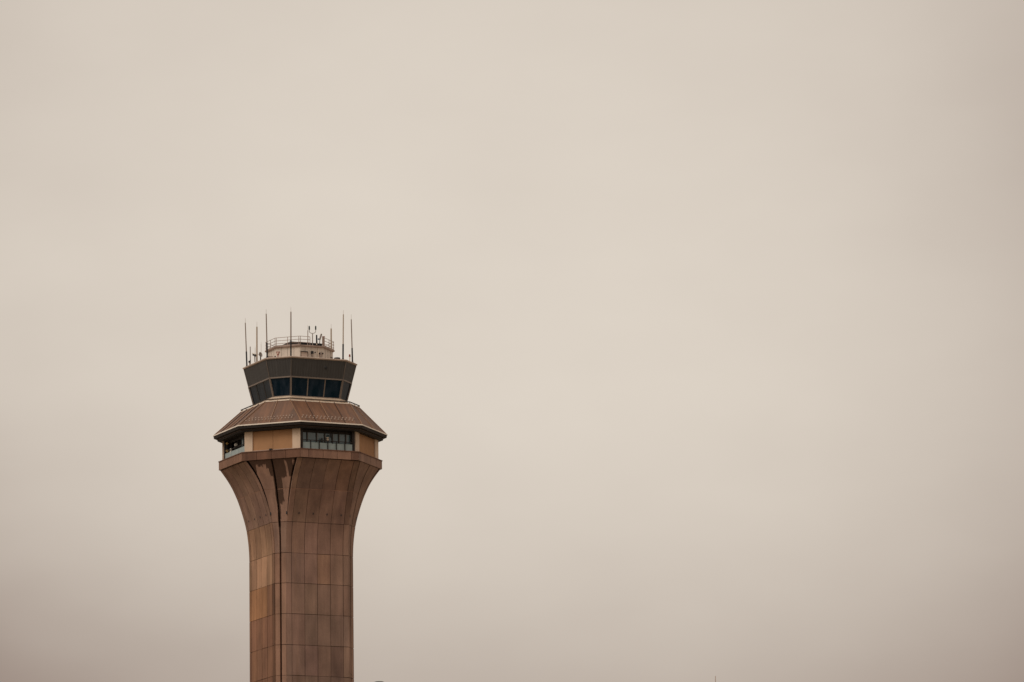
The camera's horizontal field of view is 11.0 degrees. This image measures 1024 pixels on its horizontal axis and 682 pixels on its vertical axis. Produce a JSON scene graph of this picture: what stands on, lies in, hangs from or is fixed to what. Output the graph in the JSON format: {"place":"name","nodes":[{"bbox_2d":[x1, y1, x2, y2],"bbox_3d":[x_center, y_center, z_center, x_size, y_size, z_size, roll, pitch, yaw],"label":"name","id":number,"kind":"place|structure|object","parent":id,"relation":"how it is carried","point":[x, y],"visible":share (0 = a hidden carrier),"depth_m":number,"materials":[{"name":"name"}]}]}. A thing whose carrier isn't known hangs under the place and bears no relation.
{"place":"outdoors","nodes":[
{"label":"outdoors","id":0,"kind":"place"},
{"bbox_2d":[0,0,1023,681],"label":"sky","id":1,"kind":"structure","parent":0,"point":[687,336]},
{"label":"ground","id":2,"kind":"structure","parent":0,"visible":0},
{"bbox_2d":[213,336,386,681],"bbox_3d":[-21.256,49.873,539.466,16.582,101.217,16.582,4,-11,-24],"label":"control tower","id":3,"kind":"structure","parent":2,"relation":"on","point":[299,488],"depth_m":540.62,"materials":[{"name":"brown concrete"}]},
{"bbox_2d":[224,435,244,458],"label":"window","id":4,"kind":"structure","parent":3,"relation":"in","point":[242,449],"depth_m":544.04,"materials":[{"name":"black glass"}]},
{"bbox_2d":[245,323,247,366],"bbox_3d":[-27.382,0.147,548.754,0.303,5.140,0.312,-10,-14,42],"label":"whip antenna","id":5,"kind":"object","parent":3,"relation":"on","point":[246,346],"visible":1,"depth_m":548.64,"materials":[{"name":"black paint"}]},
{"bbox_2d":[256,327,257,361],"bbox_3d":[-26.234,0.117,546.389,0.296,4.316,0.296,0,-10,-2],"label":"whip antenna","id":6,"kind":"object","parent":3,"relation":"on","point":[256,344],"visible":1,"depth_m":546.30,"materials":[{"name":"metal"}]},
{"bbox_2d":[248,378,271,403],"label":"cab window","id":7,"kind":"structure","parent":3,"relation":"in","point":[259,391],"depth_m":546.04,"materials":[{"name":"black glass"}]},
{"bbox_2d":[266,314,267,357],"bbox_3d":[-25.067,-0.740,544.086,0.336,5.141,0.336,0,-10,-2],"label":"whip antenna","id":8,"kind":"object","parent":3,"relation":"on","point":[266,339],"visible":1,"depth_m":543.85,"materials":[{"name":"black paint"}]},
{"bbox_2d":[269,376,289,396],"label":"cab window","id":9,"kind":"structure","parent":3,"relation":"in","point":[280,386],"depth_m":542.98,"materials":[{"name":"blue glass"}]},
{"bbox_2d":[290,312,291,355],"bbox_3d":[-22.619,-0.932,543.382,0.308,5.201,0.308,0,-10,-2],"label":"whip antenna","id":10,"kind":"object","parent":3,"relation":"on","point":[290,335],"visible":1,"depth_m":543.28,"materials":[{"name":"black paint"}]},
{"bbox_2d":[301,351,307,356],"bbox_3d":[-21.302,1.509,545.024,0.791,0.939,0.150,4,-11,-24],"label":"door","id":11,"kind":"structure","parent":3,"relation":"in","point":[303,353],"depth_m":545.11,"materials":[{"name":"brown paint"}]},
{"bbox_2d":[290,376,342,398],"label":"cab window","id":12,"kind":"structure","parent":3,"relation":"in","point":[302,386],"depth_m":543.78,"materials":[{"name":"blue glass"}]},
{"bbox_2d":[300,428,354,450],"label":"window","id":13,"kind":"structure","parent":3,"relation":"in","point":[308,438],"depth_m":540.34,"materials":[{"name":"black glass"}]},
{"bbox_2d":[330,328,331,347],"bbox_3d":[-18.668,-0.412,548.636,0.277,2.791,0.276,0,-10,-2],"label":"whip antenna","id":14,"kind":"object","parent":3,"relation":"on","point":[331,337],"visible":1,"depth_m":548.58,"materials":[{"name":"metal"}]},
{"bbox_2d":[342,314,343,358],"bbox_3d":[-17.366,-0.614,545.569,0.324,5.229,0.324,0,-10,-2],"label":"whip antenna","id":15,"kind":"object","parent":3,"relation":"on","point":[343,340],"visible":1,"depth_m":545.35,"materials":[{"name":"black paint"}]},
{"bbox_2d":[339,379,351,400],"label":"cab window","id":16,"kind":"structure","parent":3,"relation":"in","point":[345,385],"depth_m":545.77,"materials":[{"name":"grey glass"}]},
{"bbox_2d":[351,319,352,361],"bbox_3d":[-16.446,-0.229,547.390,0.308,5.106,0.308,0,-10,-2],"label":"whip antenna","id":17,"kind":"object","parent":3,"relation":"on","point":[351,342],"visible":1,"depth_m":547.25,"materials":[{"name":"black paint"}]}
]}

